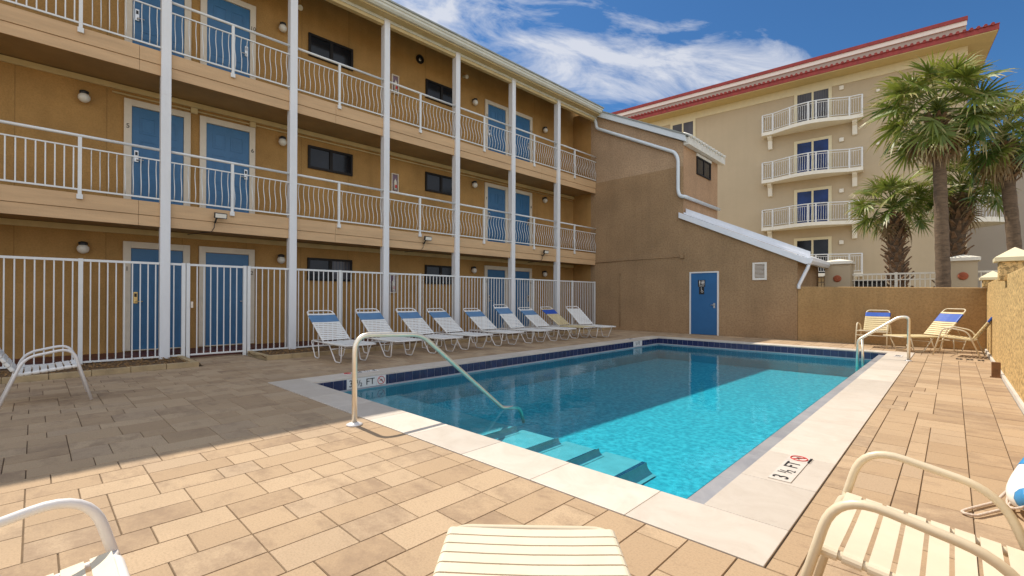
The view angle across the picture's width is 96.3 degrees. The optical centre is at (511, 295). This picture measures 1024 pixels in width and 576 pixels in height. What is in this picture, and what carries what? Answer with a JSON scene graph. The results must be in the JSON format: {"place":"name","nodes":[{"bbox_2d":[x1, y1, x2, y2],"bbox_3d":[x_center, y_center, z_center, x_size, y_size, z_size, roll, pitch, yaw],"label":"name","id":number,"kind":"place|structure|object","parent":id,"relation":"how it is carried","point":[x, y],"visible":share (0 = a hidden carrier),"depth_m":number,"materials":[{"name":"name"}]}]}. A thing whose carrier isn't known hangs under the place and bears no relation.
{"place":"outdoors","nodes":[
{"label":"outdoors","id":0,"kind":"place"},
{"bbox_2d":[0,327,597,379],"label":"mulch bed","id":1,"kind":"object","parent":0,"point":[86,366],"visible":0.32,"depth_m":8.34,"materials":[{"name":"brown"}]},
{"bbox_2d":[0,330,1023,575],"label":"paved deck","id":2,"kind":"structure","parent":0,"point":[378,494],"depth_m":3.12,"materials":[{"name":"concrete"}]},
{"bbox_2d":[0,345,92,407],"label":"strap armchair","id":3,"kind":"object","parent":2,"relation":"on","point":[13,368],"visible":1,"depth_m":5.21,"materials":[{"name":"white metal"}]},
{"bbox_2d":[0,498,129,575],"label":"strap armchair","id":4,"kind":"object","parent":2,"relation":"on","point":[111,561],"visible":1,"depth_m":1.35,"materials":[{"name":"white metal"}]},
{"bbox_2d":[185,263,246,357],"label":"fence gate","id":5,"kind":"structure","parent":2,"relation":"on","point":[189,304],"depth_m":9.26,"materials":[{"name":"metal"}]},
{"bbox_2d":[307,310,375,362],"bbox_3d":[-3.373,0.764,8.944,1.821,0.936,0.618,0,0,44],"label":"sun lounger","id":6,"kind":"object","parent":2,"relation":"on","point":[325,319],"visible":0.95,"depth_m":9.12,"materials":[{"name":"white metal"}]},
{"bbox_2d":[356,308,421,357],"bbox_3d":[-2.669,0.760,9.764,1.807,0.956,0.618,0,0,44],"label":"sun lounger","id":7,"kind":"object","parent":2,"relation":"on","point":[366,318],"visible":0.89,"depth_m":9.97,"materials":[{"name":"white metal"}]},
{"bbox_2d":[396,308,462,353],"bbox_3d":[-1.915,0.765,10.408,1.807,0.956,0.618,0,0,42],"label":"sun lounger","id":8,"kind":"object","parent":2,"relation":"on","point":[405,316],"visible":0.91,"depth_m":10.59,"materials":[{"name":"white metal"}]},
{"bbox_2d":[346,332,524,426],"bbox_3d":[-0.670,1.032,5.244,0.159,1.344,2.558,0,0,44],"label":"pool handrail","id":9,"kind":"object","parent":2,"relation":"attached to","point":[355,422],"visible":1,"depth_m":4.69,"materials":[{"name":"white metal"}]},
{"bbox_2d":[427,308,492,349],"bbox_3d":[-1.307,0.779,11.129,1.821,0.936,0.618,0,0,40],"label":"sun lounger","id":10,"kind":"object","parent":2,"relation":"on","point":[440,315],"visible":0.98,"depth_m":11.26,"materials":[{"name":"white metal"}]},
{"bbox_2d":[463,308,523,345],"bbox_3d":[-0.522,0.793,12.007,0.618,0.921,1.831,0,0,-45],"label":"sun lounger","id":11,"kind":"object","parent":2,"relation":"on","point":[475,315],"visible":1,"depth_m":12.18,"materials":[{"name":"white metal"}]},
{"bbox_2d":[493,304,551,342],"bbox_3d":[0.265,0.750,12.702,1.759,1.016,0.618,0,0,42],"label":"sun lounger","id":12,"kind":"object","parent":2,"relation":"on","point":[504,311],"visible":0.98,"depth_m":12.86,"materials":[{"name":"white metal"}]},
{"bbox_2d":[433,524,630,575],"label":"sun lounger","id":13,"kind":"object","parent":2,"relation":"on","point":[556,550],"visible":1,"depth_m":1.54,"materials":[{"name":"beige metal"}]},
{"bbox_2d":[518,307,575,340],"bbox_3d":[0.990,0.803,13.394,0.618,0.921,1.831,0,0,-45],"label":"sun lounger","id":14,"kind":"object","parent":2,"relation":"on","point":[530,314],"visible":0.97,"depth_m":13.57,"materials":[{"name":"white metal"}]},
{"bbox_2d":[540,307,595,338],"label":"sun lounger","id":15,"kind":"object","parent":2,"relation":"on","point":[553,314],"visible":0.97,"depth_m":14.38,"materials":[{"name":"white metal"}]},
{"bbox_2d":[566,306,615,337],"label":"sun lounger","id":16,"kind":"object","parent":2,"relation":"on","point":[574,313],"visible":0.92,"depth_m":14.76,"materials":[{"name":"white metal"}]},
{"bbox_2d":[855,310,892,348],"bbox_3d":[9.245,0.821,11.700,0.961,0.922,0.651,0,0,-42],"label":"strap armchair","id":17,"kind":"object","parent":2,"relation":"on","point":[870,323],"visible":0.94,"depth_m":11.87,"materials":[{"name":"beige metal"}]},
{"bbox_2d":[800,451,1023,575],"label":"strap armchair","id":18,"kind":"object","parent":2,"relation":"on","point":[835,521],"visible":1,"depth_m":1.47,"materials":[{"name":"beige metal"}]},
{"bbox_2d":[883,308,965,351],"bbox_3d":[9.672,0.787,10.769,1.527,0.997,0.618,0,0,0],"label":"sun lounger","id":19,"kind":"object","parent":2,"relation":"on","point":[951,318],"visible":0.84,"depth_m":10.75,"materials":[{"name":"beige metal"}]},
{"bbox_2d":[932,317,991,357],"bbox_3d":[9.651,0.816,9.771,0.651,0.922,0.961,0,0,-38],"label":"strap armchair","id":20,"kind":"object","parent":2,"relation":"on","point":[980,331],"visible":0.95,"depth_m":9.76,"materials":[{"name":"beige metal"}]},
{"bbox_2d":[960,457,1023,516],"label":"life ring","id":21,"kind":"object","parent":2,"relation":"on","point":[1013,492],"visible":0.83,"depth_m":2.62,"materials":[{"name":"white plastic"}]},
{"bbox_2d":[990,362,1001,377],"bbox_3d":[7.549,1.151,7.162,0.123,0.240,0.100,0,0,44],"label":"stub post","id":22,"kind":"object","parent":2,"relation":"on","point":[995,369],"visible":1,"depth_m":7.13,"materials":[{"name":"brown wood"}]},
{"bbox_2d":[344,344,870,498],"bbox_3d":[2.831,1.601,8.456,5.503,0.595,10.643,0,0,44],"label":"pool basin","id":23,"kind":"object","parent":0,"point":[687,422],"visible":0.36,"depth_m":8.21,"materials":[{"name":"paint"}]},
{"bbox_2d":[368,395,655,484],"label":"pool steps","id":24,"kind":"structure","parent":23,"relation":"in","point":[628,469],"depth_m":5.26,"materials":[{"name":"paint"}]},
{"bbox_2d":[268,336,914,567],"bbox_3d":[2.832,1.282,8.457,6.389,0.055,11.529,0,0,44],"label":"pool coping","id":25,"kind":"object","parent":23,"relation":"on","point":[752,513],"visible":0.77,"depth_m":3.32,"materials":[{"name":"beige concrete"}]},
{"bbox_2d":[341,369,378,374],"bbox_3d":[-2.447,1.225,7.415,0.130,0.012,0.598,0,0,44],"label":"depth marker","id":26,"kind":"object","parent":25,"relation":"on","point":[360,372],"visible":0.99,"depth_m":7.45,"materials":[{"name":"white tile"}]},
{"bbox_2d":[768,454,812,482],"bbox_3d":[2.008,1.227,3.290,0.146,0.013,0.638,0,0,44],"label":"depth marker","id":27,"kind":"object","parent":25,"relation":"on","point":[790,468],"visible":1,"depth_m":3.27,"materials":[{"name":"tile"}]},
{"bbox_2d":[855,316,911,371],"bbox_3d":[7.516,1.008,9.292,0.119,1.242,0.906,0,0,-44],"label":"pool handrail","id":28,"kind":"object","parent":25,"relation":"attached to","point":[861,339],"visible":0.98,"depth_m":9.28,"materials":[{"name":"white metal"}]},
{"bbox_2d":[317,338,884,498],"bbox_3d":[2.840,1.379,8.465,5.503,0.200,10.666,0,0,44],"label":"pool tile band","id":29,"kind":"object","parent":23,"relation":"attached to","point":[404,377],"visible":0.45,"depth_m":10.62,"materials":[{"name":"blue tile"}]},
{"bbox_2d":[347,375,385,389],"bbox_3d":[-2.248,1.334,7.119,0.013,0.149,0.658,0,0,44],"label":"depth marker","id":30,"kind":"object","parent":29,"relation":"attached to","point":[371,381],"visible":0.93,"depth_m":7.14,"materials":[{"name":"white tile"}]},
{"bbox_2d":[633,341,641,346],"bbox_3d":[3.633,1.376,13.249,0.008,0.149,0.498,0,0,44],"label":"depth marker","id":31,"kind":"object","parent":29,"relation":"attached to","point":[637,343],"visible":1,"depth_m":13.23,"materials":[{"name":"white tile"}]},
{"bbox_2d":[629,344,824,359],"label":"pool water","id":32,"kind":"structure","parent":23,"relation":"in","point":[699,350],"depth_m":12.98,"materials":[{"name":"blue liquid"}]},
{"bbox_2d":[688,355,883,503],"bbox_3d":[4.768,1.337,6.598,0.175,0.045,10.641,0,0,44],"label":"pool ledge","id":33,"kind":"object","parent":23,"relation":"attached to","point":[711,489],"visible":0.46,"depth_m":3.92,"materials":[{"name":"grey concrete"}]},
{"bbox_2d":[392,0,1023,173],"label":"sky","id":34,"kind":"structure","parent":0,"point":[616,55],"materials":[{"name":"blue"}]},
{"bbox_2d":[591,111,829,339],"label":"washroom wing","id":35,"kind":"structure","parent":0,"point":[665,242],"depth_m":16.26,"materials":[{"name":"beige paint"}]},
{"bbox_2d":[696,153,711,180],"bbox_3d":[7.142,-4.786,17.062,0.050,0.740,1.360,0,0,44],"label":"window","id":36,"kind":"structure","parent":35,"relation":"in","point":[703,165],"depth_m":17.05,"materials":[{"name":"black glass"}]},
{"bbox_2d":[689,271,718,335],"bbox_3d":[6.393,0.240,15.305,0.965,2.110,0.101,0,0,44],"label":"door","id":37,"kind":"structure","parent":35,"relation":"in","point":[703,308],"depth_m":15.29,"materials":[{"name":"blue paint"}]},
{"bbox_2d":[698,280,704,293],"bbox_3d":[6.346,-0.295,15.360,0.240,0.480,0.015,0,0,44],"label":"washroom sign","id":38,"kind":"object","parent":37,"relation":"attached to","point":[701,284],"visible":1,"depth_m":15.36,"materials":[{"name":"white plastic"}]},
{"bbox_2d":[752,262,766,279],"bbox_3d":[7.632,-0.764,14.144,0.400,0.540,0.030,0,0,44],"label":"wall vent","id":39,"kind":"object","parent":35,"relation":"attached to","point":[754,266],"depth_m":14.13,"materials":[{"name":"white metal"}]},
{"bbox_2d":[950,255,980,287],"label":"gate pier","id":40,"kind":"structure","parent":0,"point":[964,270],"depth_m":12.85,"materials":[{"name":"paint"}]},
{"label":"ground","id":41,"kind":"structure","parent":0,"visible":0},
{"bbox_2d":[0,255,159,368],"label":"picket fence","id":42,"kind":"object","parent":41,"relation":"on","point":[80,308],"visible":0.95,"depth_m":7.84,"materials":[{"name":"white metal"}]},
{"bbox_2d":[0,354,198,383],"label":"stone edging","id":43,"kind":"object","parent":41,"relation":"on","point":[95,372],"visible":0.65,"depth_m":7.12,"materials":[{"name":"stone"}]},
{"bbox_2d":[170,263,185,356],"bbox_3d":[-6.421,0.305,8.809,0.240,1.883,0.060,0,0,-44],"label":"picket fence","id":44,"kind":"object","parent":41,"relation":"on","point":[183,276],"visible":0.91,"depth_m":8.84,"materials":[{"name":"white metal"}]},
{"bbox_2d":[246,266,288,355],"bbox_3d":[-5.273,0.313,9.923,0.820,1.883,0.060,0,0,-44],"label":"picket fence","id":45,"kind":"object","parent":41,"relation":"on","point":[249,268],"visible":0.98,"depth_m":9.84,"materials":[{"name":"white metal"}]},
{"bbox_2d":[0,0,603,368],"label":"motel building","id":46,"kind":"structure","parent":41,"relation":"on","point":[161,144],"depth_m":10.59,"materials":[{"name":"paint"}]},
{"bbox_2d":[76,241,89,253],"bbox_3d":[-8.091,-0.914,8.657,0.184,0.232,0.192,0,0,-44],"label":"wall lamp","id":47,"kind":"object","parent":46,"relation":"attached to","point":[82,247],"visible":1,"depth_m":8.61,"materials":[{"name":"white glass"}]},
{"bbox_2d":[78,90,90,102],"bbox_3d":[-8.081,-3.769,8.666,0.184,0.232,0.192,0,0,-44],"label":"wall lamp","id":48,"kind":"object","parent":46,"relation":"attached to","point":[83,96],"visible":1,"depth_m":8.62,"materials":[{"name":"white glass"}]},
{"bbox_2d":[122,241,189,350],"bbox_3d":[-7.316,0.005,9.474,1.100,2.188,0.096,0,0,-44],"label":"door","id":49,"kind":"structure","parent":46,"relation":"in","point":[181,254],"depth_m":9.38,"materials":[{"name":"blue paint"}]},
{"bbox_2d":[123,97,190,205],"bbox_3d":[-7.305,-2.845,9.484,1.100,2.188,0.096,0,0,-44],"label":"door","id":50,"kind":"structure","parent":46,"relation":"in","point":[141,125],"depth_m":9.41,"materials":[{"name":"blue paint"}]},
{"bbox_2d":[124,0,191,59],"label":"door","id":51,"kind":"structure","parent":46,"relation":"in","point":[130,3],"depth_m":9.46,"materials":[{"name":"blue paint"}]},
{"bbox_2d":[187,212,226,234],"bbox_3d":[-6.103,-1.447,9.156,0.746,0.445,0.185,0,0,-11],"label":"floodlight","id":52,"kind":"object","parent":46,"relation":"attached to","point":[220,215],"visible":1,"depth_m":9.18,"materials":[{"name":"white plastic"}]},
{"bbox_2d":[198,246,254,346],"bbox_3d":[-6.414,0.011,10.348,1.090,2.188,0.096,0,0,-44],"label":"door","id":53,"kind":"structure","parent":46,"relation":"in","point":[247,257],"depth_m":10.30,"materials":[{"name":"blue paint"}]},
{"bbox_2d":[199,115,254,213],"bbox_3d":[-6.403,-2.839,10.358,1.090,2.188,0.096,0,0,-44],"label":"door","id":54,"kind":"structure","parent":46,"relation":"in","point":[225,143],"depth_m":10.34,"materials":[{"name":"blue paint"}]},
{"bbox_2d":[200,0,255,79],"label":"door","id":55,"kind":"structure","parent":46,"relation":"in","point":[237,12],"depth_m":10.37,"materials":[{"name":"blue paint"}]},
{"bbox_2d":[277,254,284,263],"bbox_3d":[-5.580,-0.896,11.094,0.184,0.232,0.192,0,0,-44],"label":"wall lamp","id":56,"kind":"object","parent":46,"relation":"attached to","point":[280,259],"visible":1,"depth_m":11.03,"materials":[{"name":"white glass"}]},
{"bbox_2d":[279,22,286,32],"bbox_3d":[-5.552,-6.511,11.120,0.184,0.232,0.192,0,0,-44],"label":"wall lamp","id":57,"kind":"object","parent":46,"relation":"attached to","point":[282,27],"visible":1,"depth_m":11.06,"materials":[{"name":"white glass"}]},
{"bbox_2d":[279,136,286,145],"bbox_3d":[-5.555,-3.751,11.118,0.184,0.232,0.192,0,0,-44],"label":"wall lamp","id":58,"kind":"object","parent":46,"relation":"attached to","point":[282,141],"visible":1,"depth_m":11.06,"materials":[{"name":"white glass"}]},
{"bbox_2d":[307,257,351,281],"bbox_3d":[-4.749,-0.681,12.004,1.170,0.580,0.045,0,0,-44],"label":"window","id":59,"kind":"structure","parent":46,"relation":"in","point":[312,263],"depth_m":11.96,"materials":[{"name":"black glass"}]},
{"bbox_2d":[308,145,352,175],"bbox_3d":[-4.739,-3.531,12.013,1.170,0.580,0.045,0,0,-44],"label":"window","id":60,"kind":"structure","parent":46,"relation":"in","point":[319,158],"depth_m":11.98,"materials":[{"name":"black glass"}]},
{"bbox_2d":[308,32,352,71],"bbox_3d":[-4.728,-6.381,12.023,1.170,0.580,0.045,0,0,-44],"label":"window","id":61,"kind":"structure","parent":46,"relation":"in","point":[318,45],"depth_m":11.99,"materials":[{"name":"black glass"}]},
{"bbox_2d":[389,274,396,292],"bbox_3d":[-3.430,-0.357,13.240,0.230,0.540,0.108,0,0,-44],"label":"extinguisher cabinet","id":62,"kind":"object","parent":46,"relation":"attached to","point":[395,285],"visible":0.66,"depth_m":13.23,"materials":[{"name":"white metal"}]},
{"bbox_2d":[391,173,398,191],"bbox_3d":[-3.383,-3.277,13.285,0.230,0.540,0.108,0,0,-44],"label":"extinguisher cabinet","id":63,"kind":"object","parent":46,"relation":"attached to","point":[394,182],"visible":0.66,"depth_m":13.28,"materials":[{"name":"white metal"}]},
{"bbox_2d":[391,74,398,94],"bbox_3d":[-3.373,-6.137,13.294,0.230,0.540,0.108,0,0,-44],"label":"extinguisher cabinet","id":64,"kind":"object","parent":46,"relation":"attached to","point":[394,78],"visible":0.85,"depth_m":13.27,"materials":[{"name":"white"}]},
{"bbox_2d":[407,236,431,251],"bbox_3d":[-2.572,-1.422,12.583,0.746,0.445,0.185,0,0,-11],"label":"floodlight","id":65,"kind":"object","parent":46,"relation":"attached to","point":[428,238],"visible":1,"depth_m":12.61,"materials":[{"name":"white plastic"}]},
{"bbox_2d":[416,54,423,63],"bbox_3d":[-2.780,-7.173,13.897,0.260,0.260,0.070,0,0,-44],"label":"wall lamp","id":66,"kind":"object","parent":46,"relation":"attached to","point":[419,59],"visible":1,"depth_m":13.88,"materials":[{"name":"brown metal"}]},
{"bbox_2d":[425,265,451,283],"bbox_3d":[-2.240,-0.664,14.439,1.167,0.580,0.045,0,0,-44],"label":"window","id":67,"kind":"structure","parent":46,"relation":"in","point":[429,269],"depth_m":14.36,"materials":[{"name":"black glass"}]},
{"bbox_2d":[425,172,451,195],"bbox_3d":[-2.230,-3.514,14.448,1.167,0.580,0.045,0,0,-44],"label":"window","id":68,"kind":"structure","parent":46,"relation":"in","point":[436,183],"depth_m":14.37,"materials":[{"name":"black glass"}]},
{"bbox_2d":[425,78,451,106],"bbox_3d":[-2.220,-6.364,14.458,1.167,0.580,0.045,0,0,-44],"label":"window","id":69,"kind":"structure","parent":46,"relation":"in","point":[434,89],"depth_m":14.39,"materials":[{"name":"black glass"}]},
{"bbox_2d":[471,266,476,272],"bbox_3d":[-1.260,-0.872,15.287,0.184,0.232,0.192,0,0,-44],"label":"wall lamp","id":70,"kind":"object","parent":46,"relation":"attached to","point":[473,269],"visible":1,"depth_m":15.22,"materials":[{"name":"white glass"}]},
{"bbox_2d":[472,181,476,187],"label":"wall lamp","id":71,"kind":"object","parent":46,"relation":"attached to","point":[474,184],"visible":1,"depth_m":15.24,"materials":[{"name":"white glass"}]},
{"bbox_2d":[472,98,477,105],"bbox_3d":[-1.226,-6.481,15.320,0.184,0.232,0.192,0,0,-44],"label":"wall lamp","id":72,"kind":"object","parent":46,"relation":"attached to","point":[474,101],"visible":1,"depth_m":15.26,"materials":[{"name":"white glass"}]},
{"bbox_2d":[484,265,507,328],"bbox_3d":[-0.542,0.052,16.049,1.080,2.188,0.096,0,0,-44],"label":"door","id":73,"kind":"structure","parent":46,"relation":"in","point":[495,271],"depth_m":16.05,"materials":[{"name":"blue paint"}]},
{"bbox_2d":[484,182,507,242],"bbox_3d":[-0.532,-2.798,16.059,1.080,2.188,0.096,0,0,-44],"label":"door","id":74,"kind":"structure","parent":46,"relation":"in","point":[495,199],"depth_m":16.05,"materials":[{"name":"blue paint"}]},
{"bbox_2d":[485,99,507,155],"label":"door","id":75,"kind":"structure","parent":46,"relation":"in","point":[493,110],"depth_m":16.08,"materials":[{"name":"blue paint"}]},
{"bbox_2d":[515,267,531,325],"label":"door","id":76,"kind":"structure","parent":46,"relation":"in","point":[527,274],"depth_m":17.02,"materials":[{"name":"blue paint"}]},
{"bbox_2d":[515,189,531,245],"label":"door","id":77,"kind":"structure","parent":46,"relation":"in","point":[523,203],"depth_m":17.02,"materials":[{"name":"blue paint"}]},
{"bbox_2d":[516,111,531,162],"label":"door","id":78,"kind":"structure","parent":46,"relation":"in","point":[524,122],"depth_m":17.02,"materials":[{"name":"blue paint"}]},
{"bbox_2d":[296,269,382,347],"bbox_3d":[-4.099,0.321,11.062,2.130,1.883,0.060,0,0,-44],"label":"picket fence","id":79,"kind":"object","parent":41,"relation":"on","point":[339,292],"visible":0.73,"depth_m":11.01,"materials":[{"name":"white metal"}]},
{"bbox_2d":[389,273,454,337],"bbox_3d":[-2.456,0.333,12.657,2.130,1.883,0.060,0,0,-44],"label":"picket fence","id":80,"kind":"object","parent":41,"relation":"on","point":[419,289],"visible":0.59,"depth_m":12.57,"materials":[{"name":"white metal"}]},
{"bbox_2d":[247,327,611,360],"bbox_3d":[-0.973,1.229,13.748,1.548,0.109,12.294,0,0,44],"label":"stone edging","id":81,"kind":"object","parent":41,"relation":"on","point":[296,355],"visible":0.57,"depth_m":10.65,"materials":[{"name":"stone"}]},
{"bbox_2d":[459,276,510,333],"bbox_3d":[-0.813,0.344,14.252,2.130,1.883,0.062,0,0,-44],"label":"picket fence","id":82,"kind":"object","parent":41,"relation":"on","point":[483,296],"visible":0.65,"depth_m":14.24,"materials":[{"name":"white metal"}]},
{"bbox_2d":[515,278,556,331],"bbox_3d":[0.830,0.355,15.847,2.130,1.883,0.060,0,0,-44],"label":"picket fence","id":83,"kind":"object","parent":41,"relation":"on","point":[532,293],"visible":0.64,"depth_m":15.71,"materials":[{"name":"white metal"}]},
{"bbox_2d":[560,280,595,327],"bbox_3d":[2.502,0.367,17.470,2.209,1.883,0.060,0,0,-44],"label":"picket fence","id":84,"kind":"object","parent":41,"relation":"on","point":[593,298],"visible":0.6,"depth_m":17.58,"materials":[{"name":"white metal"}]},
{"bbox_2d":[612,16,1023,287],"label":"condominium","id":85,"kind":"structure","parent":41,"relation":"on","point":[791,143],"depth_m":26.68,"materials":[{"name":"beige stucco"},{"name":"red tile"},{"name":"white metal"}]},
{"bbox_2d":[670,119,695,136],"bbox_3d":[11.779,-11.350,31.658,1.720,1.440,0.044,0,0,39],"label":"window","id":86,"kind":"structure","parent":85,"relation":"in","point":[689,126],"depth_m":31.49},
{"bbox_2d":[794,87,831,123],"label":"glass door","id":87,"kind":"structure","parent":85,"relation":"in","point":[824,93],"depth_m":26.90,"materials":[{"name":"glass"}]},
{"bbox_2d":[794,135,831,173],"bbox_3d":[17.636,-8.165,26.929,1.860,2.140,0.044,0,0,39],"label":"glass door","id":88,"kind":"structure","parent":85,"relation":"in","point":[820,143],"depth_m":26.89,"materials":[{"name":"blue glass"}]},
{"bbox_2d":[794,186,831,223],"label":"glass door","id":89,"kind":"structure","parent":85,"relation":"in","point":[818,194],"depth_m":26.90,"materials":[{"name":"blue glass"}]},
{"bbox_2d":[794,236,831,272],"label":"glass door","id":90,"kind":"structure","parent":85,"relation":"in","point":[816,245],"depth_m":26.72,"materials":[{"name":"glass"}]},
{"bbox_2d":[818,276,824,286],"bbox_3d":[10.265,0.331,15.927,1.150,2.040,0.070,0,0,44],"label":"picket railing","id":91,"kind":"object","parent":41,"relation":"on","point":[821,277],"visible":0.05,"depth_m":15.63,"materials":[{"name":"beige metal"}]},
{"bbox_2d":[825,259,855,286],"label":"gate pier","id":92,"kind":"structure","parent":41,"relation":"on","point":[839,272],"depth_m":14.83,"materials":[{"name":"concrete"}]},
{"bbox_2d":[855,280,886,286],"bbox_3d":[11.922,0.410,15.307,0.860,1.890,0.680,0,0,44],"label":"waste bin","id":93,"kind":"object","parent":41,"relation":"on","point":[870,283],"visible":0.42,"depth_m":15.05,"materials":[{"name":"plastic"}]},
{"bbox_2d":[798,287,986,350],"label":"garden wall","id":94,"kind":"structure","parent":41,"relation":"on","point":[832,314],"depth_m":11.99,"materials":[{"name":"paint"}]},
{"bbox_2d":[852,272,934,286],"bbox_3d":[11.834,0.310,14.075,2.260,2.080,0.070,0,0,44],"label":"picket railing","id":95,"kind":"object","parent":41,"relation":"on","point":[896,274],"visible":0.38,"depth_m":14.07,"materials":[{"name":"white metal"}]},
{"bbox_2d":[840,166,953,286],"bbox_3d":[12.436,-1.359,14.891,2.771,5.444,2.638,0,0,-25],"label":"bushy palm","id":96,"kind":"object","parent":41,"relation":"on","point":[892,230],"visible":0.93,"depth_m":14.70,"materials":[{"name":"green plant"}]},
{"bbox_2d":[855,46,1023,286],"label":"tall palm","id":97,"kind":"object","parent":41,"relation":"on","point":[935,140],"visible":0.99,"depth_m":12.38,"materials":[{"name":"green plant"}]},
{"bbox_2d":[909,149,1021,286],"bbox_3d":[14.157,-1.686,14.452,2.661,6.104,2.781,0,0,44],"label":"bushy palm","id":98,"kind":"object","parent":41,"relation":"on","point":[962,213],"visible":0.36,"depth_m":14.29,"materials":[{"name":"green plant"}]},
{"bbox_2d":[932,81,1023,250],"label":"tall palm","id":99,"kind":"object","parent":41,"relation":"on","point":[1005,168],"visible":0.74,"depth_m":12.51,"materials":[{"name":"green plant"}]},
{"bbox_2d":[978,270,997,287],"bbox_3d":[13.760,0.311,12.225,1.880,2.080,0.070,0,0,44],"label":"picket railing","id":100,"kind":"object","parent":41,"relation":"on","point":[987,271],"visible":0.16,"depth_m":12.78,"materials":[{"name":"white metal"}]},
{"bbox_2d":[979,247,1023,414],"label":"boundary wall","id":101,"kind":"structure","parent":41,"relation":"on","point":[1004,285],"depth_m":6.71,"materials":[{"name":"paint"}]}
]}

